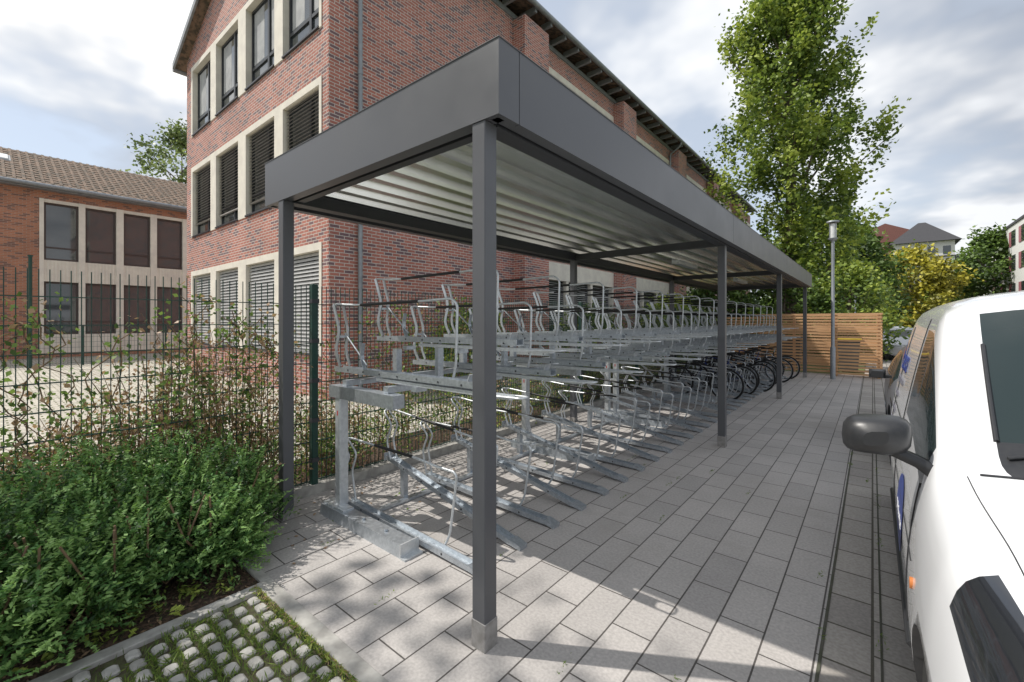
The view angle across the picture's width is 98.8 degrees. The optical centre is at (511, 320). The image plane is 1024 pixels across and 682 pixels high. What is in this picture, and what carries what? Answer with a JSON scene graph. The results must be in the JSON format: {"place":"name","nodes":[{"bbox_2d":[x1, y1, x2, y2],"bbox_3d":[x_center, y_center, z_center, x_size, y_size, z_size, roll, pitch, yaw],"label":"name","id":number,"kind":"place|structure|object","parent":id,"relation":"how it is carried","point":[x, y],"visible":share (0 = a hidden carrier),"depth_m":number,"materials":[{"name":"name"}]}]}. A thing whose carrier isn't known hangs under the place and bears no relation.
{"place":"outdoors","nodes":[
{"label":"outdoors","id":0,"kind":"place"},
{"bbox_2d":[0,554,258,681],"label":"planting bed","id":1,"kind":"object","parent":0,"point":[194,603],"visible":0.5,"depth_m":2.49,"materials":[{"name":"brown soil"}]},
{"bbox_2d":[0,576,233,670],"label":"weeds","id":2,"kind":"object","parent":1,"relation":"in","point":[49,655],"visible":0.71,"depth_m":2.44,"materials":[{"name":"green plant"}]},
{"bbox_2d":[1,559,255,681],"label":"mulch chips","id":3,"kind":"object","parent":1,"relation":"in","point":[85,653],"visible":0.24,"depth_m":2.48,"materials":[{"name":"brown plant"}]},
{"bbox_2d":[0,403,301,681],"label":"hedge shrubs","id":4,"kind":"object","parent":1,"relation":"on","point":[58,565],"visible":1,"depth_m":2.56,"materials":[{"name":"green plant"}]},
{"bbox_2d":[63,594,359,681],"bbox_3d":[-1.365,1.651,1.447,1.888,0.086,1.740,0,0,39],"label":"grass","id":5,"kind":"structure","parent":0,"point":[203,650],"depth_m":2.18,"materials":[{"name":"green plant"}]},
{"bbox_2d":[72,597,343,681],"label":"grass paver blocks","id":6,"kind":"structure","parent":5,"relation":"on","point":[129,656],"depth_m":2.16,"materials":[{"name":"grey concrete"}]},
{"bbox_2d":[246,583,357,681],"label":"joint grass","id":7,"kind":"structure","parent":5,"relation":"on","point":[277,607],"depth_m":2.30,"materials":[{"name":"green plant"}]},
{"bbox_2d":[0,352,711,485],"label":"courtyard","id":8,"kind":"structure","parent":0,"point":[21,375],"depth_m":9.74,"materials":[{"name":"beige gravel"}]},
{"bbox_2d":[27,255,32,367],"bbox_3d":[-16.806,-0.325,15.303,0.129,3.950,0.129,0,0,-28],"label":"fence pole","id":9,"kind":"object","parent":8,"relation":"on","point":[30,298],"visible":0.81,"depth_m":15.26,"materials":[{"name":"grey metal"}]},
{"bbox_2d":[0,325,185,367],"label":"fence","id":10,"kind":"object","parent":8,"relation":"on","point":[1,338],"visible":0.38,"depth_m":16.91,"materials":[{"name":"grey metal"}]},
{"bbox_2d":[0,146,186,359],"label":"brick annex building","id":11,"kind":"structure","parent":8,"relation":"on","point":[64,216],"depth_m":20.90,"materials":[{"name":"red brick"}]},
{"bbox_2d":[119,112,186,183],"bbox_3d":[-25.065,-6.794,33.439,8.248,16.894,8.732,0,0,1],"label":"birch tree","id":12,"kind":"object","parent":8,"relation":"on","point":[176,139],"visible":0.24,"depth_m":31.78,"materials":[{"name":"green plant"}]},
{"bbox_2d":[5,406,398,466],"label":"courtyard weeds","id":13,"kind":"object","parent":8,"relation":"on","point":[294,429],"visible":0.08,"depth_m":6.34,"materials":[{"name":"green plant"}]},
{"bbox_2d":[416,297,517,386],"bbox_3d":[-1.069,0.548,10.507,2.417,2.525,2.993,0,0,39],"label":"hazel shrub","id":14,"kind":"object","parent":8,"relation":"on","point":[446,350],"visible":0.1,"depth_m":10.30,"materials":[{"name":"green plant"}]},
{"bbox_2d":[544,300,614,378],"bbox_3d":[2.265,0.657,13.102,3.026,2.615,3.198,0,0,39],"label":"hazel shrub","id":15,"kind":"object","parent":8,"relation":"on","point":[592,319],"visible":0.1,"depth_m":12.95,"materials":[{"name":"green plant"}]},
{"bbox_2d":[633,288,717,362],"bbox_3d":[6.206,0.418,17.327,3.882,3.530,4.206,0,0,39],"label":"hazel shrub","id":16,"kind":"object","parent":8,"relation":"on","point":[659,306],"visible":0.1,"depth_m":17.06,"materials":[{"name":"green plant"}]},
{"bbox_2d":[0,0,1023,299],"label":"sky","id":17,"kind":"structure","parent":0,"point":[78,77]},
{"bbox_2d":[248,369,863,681],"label":"pavement","id":18,"kind":"structure","parent":0,"point":[712,575],"depth_m":3.00,"materials":[{"name":"grey concrete"}]},
{"bbox_2d":[274,439,534,563],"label":"fallen leaves","id":19,"kind":"object","parent":18,"relation":"on","point":[362,493],"visible":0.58,"depth_m":3.82,"materials":[{"name":"beige plant"}]},
{"bbox_2d":[319,269,727,573],"bbox_3d":[0.706,0.611,5.077,2.172,2.078,5.040,0,0,39],"label":"two tier bike rack","id":20,"kind":"object","parent":18,"relation":"on","point":[400,540],"visible":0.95,"depth_m":4.19,"materials":[{"name":"metal"}]},
{"bbox_2d":[265,35,811,653],"bbox_3d":[3.369,0.138,8.421,2.718,3.024,14.118,0,0,39],"label":"bicycle shelter","id":21,"kind":"object","parent":18,"relation":"on","point":[489,149],"visible":0.95,"depth_m":3.43,"materials":[{"name":"metal"}]},
{"bbox_2d":[315,452,888,680],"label":"joint weeds","id":22,"kind":"object","parent":18,"relation":"on","point":[663,517],"visible":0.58,"depth_m":3.22,"materials":[{"name":"green plant"}]},
{"bbox_2d":[604,296,783,427],"bbox_3d":[3.986,0.611,9.067,2.172,2.078,5.010,0,0,39],"label":"two tier bike rack","id":23,"kind":"object","parent":18,"relation":"on","point":[699,345],"visible":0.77,"depth_m":8.51,"materials":[{"name":"metal"}]},
{"bbox_2d":[663,352,743,398],"bbox_3d":[4.085,1.170,9.458,1.680,0.999,0.580,0,0,40],"label":"bicycle","id":24,"kind":"object","parent":18,"relation":"on","point":[735,373],"visible":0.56,"depth_m":9.32,"materials":[{"name":"black"}]},
{"bbox_2d":[681,349,757,394],"bbox_3d":[4.702,1.170,10.051,1.680,0.999,0.580,0,0,42],"label":"bicycle","id":25,"kind":"object","parent":18,"relation":"on","point":[754,376],"visible":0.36,"depth_m":9.87,"materials":[{"name":"metal"}]},
{"bbox_2d":[684,349,759,392],"bbox_3d":[4.949,1.170,10.430,1.680,0.999,0.580,0,0,40],"label":"bicycle","id":26,"kind":"object","parent":18,"relation":"on","point":[752,368],"visible":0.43,"depth_m":10.22,"materials":[{"name":"metal"}]},
{"bbox_2d":[699,352,775,391],"bbox_3d":[5.396,1.170,10.580,1.680,0.999,0.580,0,0,39],"label":"bicycle","id":27,"kind":"object","parent":18,"relation":"on","point":[772,372],"visible":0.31,"depth_m":10.36,"materials":[{"name":"black"}]},
{"bbox_2d":[707,347,775,387],"bbox_3d":[5.882,1.170,11.281,1.680,0.999,0.580,0,0,43],"label":"bicycle","id":28,"kind":"object","parent":18,"relation":"on","point":[771,365],"visible":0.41,"depth_m":11.04,"materials":[{"name":"metal"}]},
{"bbox_2d":[712,347,775,384],"bbox_3d":[6.183,1.170,11.616,1.680,0.999,0.580,0,0,39],"label":"bicycle","id":29,"kind":"object","parent":18,"relation":"on","point":[767,360],"visible":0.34,"depth_m":11.48,"materials":[{"name":"black metal"}]},
{"bbox_2d":[694,305,795,387],"bbox_3d":[6.595,0.611,12.242,2.172,2.078,2.830,0,0,39],"label":"two tier bike rack","id":30,"kind":"object","parent":18,"relation":"on","point":[769,337],"visible":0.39,"depth_m":12.00,"materials":[{"name":"metal"}]},
{"bbox_2d":[729,345,775,381],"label":"bicycle","id":31,"kind":"object","parent":18,"relation":"on","point":[771,380],"visible":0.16,"depth_m":11.77,"materials":[{"name":"black metal"}]},
{"bbox_2d":[728,345,784,377],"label":"bicycle","id":32,"kind":"object","parent":18,"relation":"on","point":[783,368],"visible":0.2,"depth_m":12.35,"materials":[{"name":"metal"}]},
{"bbox_2d":[733,345,793,382],"bbox_3d":[6.807,1.170,12.139,1.680,0.999,0.580,0,0,39],"label":"bicycle","id":33,"kind":"object","parent":18,"relation":"on","point":[792,372],"visible":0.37,"depth_m":11.93,"materials":[{"name":"metal"}]},
{"bbox_2d":[735,343,799,378],"bbox_3d":[7.417,1.170,12.803,1.680,0.999,0.580,0,0,38],"label":"bicycle","id":34,"kind":"object","parent":18,"relation":"on","point":[798,364],"visible":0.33,"depth_m":12.48,"materials":[{"name":"black rubber"}]},
{"bbox_2d":[826,220,838,378],"bbox_3d":[9.107,-0.600,12.449,0.300,4.500,0.292,0,0,39],"label":"street lamp","id":35,"kind":"object","parent":18,"relation":"on","point":[833,237],"visible":1,"depth_m":12.41,"materials":[{"name":"metal"}]},
{"bbox_2d":[745,331,865,373],"bbox_3d":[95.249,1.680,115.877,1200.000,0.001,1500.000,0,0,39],"label":"ground","id":36,"kind":"structure","parent":0,"point":[824,366],"depth_m":15.18,"materials":[{"name":"grey stone"}]},
{"bbox_2d":[28,360,716,681],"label":"kerb stones","id":37,"kind":"object","parent":36,"relation":"on","point":[354,662],"visible":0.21,"depth_m":2.48,"materials":[{"name":"concrete"}]},
{"bbox_2d":[187,0,749,400],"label":"walls","id":38,"kind":"structure","parent":36,"relation":"on","point":[406,42],"depth_m":10.95,"materials":[{"name":"red brick"}]},
{"bbox_2d":[191,0,665,355],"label":"window frames","id":39,"kind":"structure","parent":38,"relation":"attached to","point":[309,20],"depth_m":11.92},
{"bbox_2d":[200,0,318,115],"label":"curtains","id":40,"kind":"object","parent":39,"relation":"attached to","point":[298,12],"visible":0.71,"depth_m":11.78,"materials":[{"name":"white fabric"}]},
{"bbox_2d":[195,90,692,353],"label":"blinds","id":41,"kind":"object","parent":39,"relation":"attached to","point":[205,328],"visible":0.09,"depth_m":11.50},
{"bbox_2d":[199,0,727,345],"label":"window panes","id":42,"kind":"object","parent":39,"relation":"in","point":[296,38],"visible":0.03,"depth_m":11.82,"materials":[{"name":"black glass"}]},
{"bbox_2d":[172,0,757,386],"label":"gutter","id":43,"kind":"structure","parent":38,"relation":"on","point":[570,47],"depth_m":15.62,"materials":[{"name":"metal"}]},
{"bbox_2d":[191,0,749,356],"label":"concrete surrounds","id":44,"kind":"object","parent":38,"relation":"on","point":[241,21],"visible":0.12,"depth_m":12.25,"materials":[{"name":"beige concrete"}]},
{"bbox_2d":[248,361,739,491],"bbox_3d":[6.568,1.652,15.313,1.100,0.001,52.000,0,0,39],"label":"planting strip","id":45,"kind":"object","parent":36,"relation":"on","point":[436,435],"depth_m":6.01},
{"bbox_2d":[0,405,322,577],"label":"dry fence plants","id":46,"kind":"object","parent":45,"relation":"on","point":[160,428],"visible":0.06,"depth_m":3.61,"materials":[{"name":"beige plant"}]},
{"bbox_2d":[0,311,391,550],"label":"dry fence plants","id":47,"kind":"object","parent":45,"relation":"on","point":[159,410],"visible":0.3,"depth_m":3.64,"materials":[{"name":"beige plant"}]},
{"bbox_2d":[0,267,715,540],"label":"fence","id":48,"kind":"object","parent":45,"relation":"on","point":[314,381],"visible":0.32,"depth_m":4.19,"materials":[{"name":"metal"}]},
{"bbox_2d":[0,275,504,554],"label":"climbing vine","id":49,"kind":"object","parent":48,"relation":"attached to","point":[35,367],"visible":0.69,"depth_m":3.48,"materials":[{"name":"green plant"}]},
{"bbox_2d":[235,352,710,487],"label":"fence plants","id":50,"kind":"object","parent":45,"relation":"on","point":[440,410],"visible":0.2,"depth_m":6.13,"materials":[{"name":"green plant"}]},
{"bbox_2d":[669,286,789,353],"bbox_3d":[9.508,-0.233,19.463,5.234,4.330,4.800,0,0,39],"label":"hazel shrub","id":51,"kind":"object","parent":36,"relation":"on","point":[705,293],"visible":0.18,"depth_m":18.82,"materials":[{"name":"green plant"}]},
{"bbox_2d":[749,345,769,363],"bbox_3d":[9.085,1.085,16.092,0.660,1.030,0.700,0,0,39],"label":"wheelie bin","id":52,"kind":"object","parent":36,"relation":"on","point":[761,348],"visible":0.03,"depth_m":15.82,"materials":[{"name":"grey plastic"}]},
{"bbox_2d":[782,337,802,365],"bbox_3d":[9.857,1.085,15.457,0.660,1.030,0.700,0,0,39],"label":"wheelie bin","id":53,"kind":"object","parent":36,"relation":"on","point":[792,349],"visible":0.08,"depth_m":15.24,"materials":[{"name":"grey plastic"}]},
{"bbox_2d":[730,256,867,356],"bbox_3d":[12.041,-0.290,18.747,4.970,4.700,4.593,0,0,39],"label":"hazel shrub","id":54,"kind":"object","parent":36,"relation":"on","point":[814,304],"visible":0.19,"depth_m":18.22,"materials":[{"name":"green plant"}]},
{"bbox_2d":[696,0,911,322],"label":"poplar tree","id":55,"kind":"object","parent":36,"relation":"on","point":[794,25],"visible":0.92,"depth_m":20.52,"materials":[{"name":"green plant"}]},
{"bbox_2d":[727,313,882,378],"bbox_3d":[9.991,0.710,15.285,4.425,1.880,3.745,0,0,39],"label":"wooden slat fence","id":56,"kind":"object","parent":36,"relation":"on","point":[816,329],"visible":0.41,"depth_m":13.77,"materials":[{"name":"brown wood"}]},
{"bbox_2d":[756,186,919,319],"bbox_3d":[29.150,-5.180,40.609,11.342,13.667,12.392,0,0,-7],"label":"maple tree","id":57,"kind":"object","parent":36,"relation":"on","point":[878,237],"visible":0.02,"depth_m":37.64,"materials":[{"name":"green plant"}]},
{"bbox_2d":[838,338,861,369],"bbox_3d":[11.093,1.085,14.441,0.660,1.030,0.700,0,0,39],"label":"wheelie bin","id":58,"kind":"object","parent":36,"relation":"on","point":[848,352],"visible":0.31,"depth_m":14.21,"materials":[{"name":"grey plastic"}]},
{"bbox_2d":[793,253,913,360],"bbox_3d":[14.370,-0.431,18.482,4.266,5.102,4.064,0,0,39],"label":"hazel shrub","id":59,"kind":"object","parent":36,"relation":"on","point":[858,272],"visible":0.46,"depth_m":17.97,"materials":[{"name":"green plant"}]},
{"bbox_2d":[750,287,960,322],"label":"distant tree row","id":60,"kind":"object","parent":36,"relation":"on","point":[782,313],"depth_m":116.42,"materials":[{"name":"green plant"}]},
{"bbox_2d":[809,226,923,336],"bbox_3d":[27.150,-2.518,34.777,8.155,9.828,7.216,0,0,39],"label":"maple tree","id":61,"kind":"object","parent":36,"relation":"on","point":[881,264],"visible":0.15,"depth_m":33.29,"materials":[{"name":"green plant"}]},
{"bbox_2d":[867,224,908,259],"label":"brick gable house","id":62,"kind":"structure","parent":36,"relation":"on","point":[894,232],"depth_m":90.22,"materials":[{"name":"red tile"}]},
{"bbox_2d":[880,243,983,327],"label":"golden robinia tree","id":63,"kind":"object","parent":36,"relation":"on","point":[941,282],"visible":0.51,"depth_m":47.93,"materials":[{"name":"yellow plant"}]},
{"bbox_2d":[891,283,990,317],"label":"lime tree","id":64,"kind":"object","parent":36,"relation":"on","point":[928,296],"visible":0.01,"depth_m":60.14,"materials":[{"name":"green plant"}]},
{"bbox_2d":[944,219,1015,301],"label":"lime tree","id":65,"kind":"object","parent":36,"relation":"on","point":[993,244],"visible":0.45,"depth_m":49.28,"materials":[{"name":"green plant"}]},
{"bbox_2d":[818,350,916,681],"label":"parking strip","id":66,"kind":"object","parent":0,"point":[851,651],"depth_m":2.73,"materials":[{"name":"grey concrete"}]},
{"bbox_2d":[814,366,883,681],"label":"drain joint","id":67,"kind":"object","parent":66,"relation":"on","point":[817,673],"visible":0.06,"depth_m":2.72,"materials":[{"name":"black metal"}]},
{"bbox_2d":[869,345,906,414],"bbox_3d":[6.042,0.970,5.807,2.040,1.360,3.933,0,0,39],"label":"parked car","id":68,"kind":"object","parent":66,"relation":"on","point":[891,376],"visible":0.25,"depth_m":5.96,"materials":[{"name":"metal"}]},
{"bbox_2d":[882,327,912,358],"bbox_3d":[17.265,0.970,19.430,2.040,1.360,3.933,0,0,39],"label":"parked car","id":69,"kind":"object","parent":66,"relation":"on","point":[897,348],"visible":0.15,"depth_m":18.39,"materials":[{"name":"silver metal"}]},
{"bbox_2d":[842,290,1023,681],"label":"parked van","id":70,"kind":"object","parent":66,"relation":"on","point":[947,435],"visible":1,"depth_m":1.62,"materials":[{"name":"white paint"}]},
{"bbox_2d":[888,222,990,294],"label":"white tower house","id":71,"kind":"structure","parent":0,"point":[927,233],"depth_m":78.80,"materials":[{"name":"paint"}]},
{"bbox_2d":[991,215,1023,292],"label":"modern apartment building","id":72,"kind":"structure","parent":0,"point":[1015,232],"depth_m":45.35,"materials":[{"name":"white paint"}]}
]}

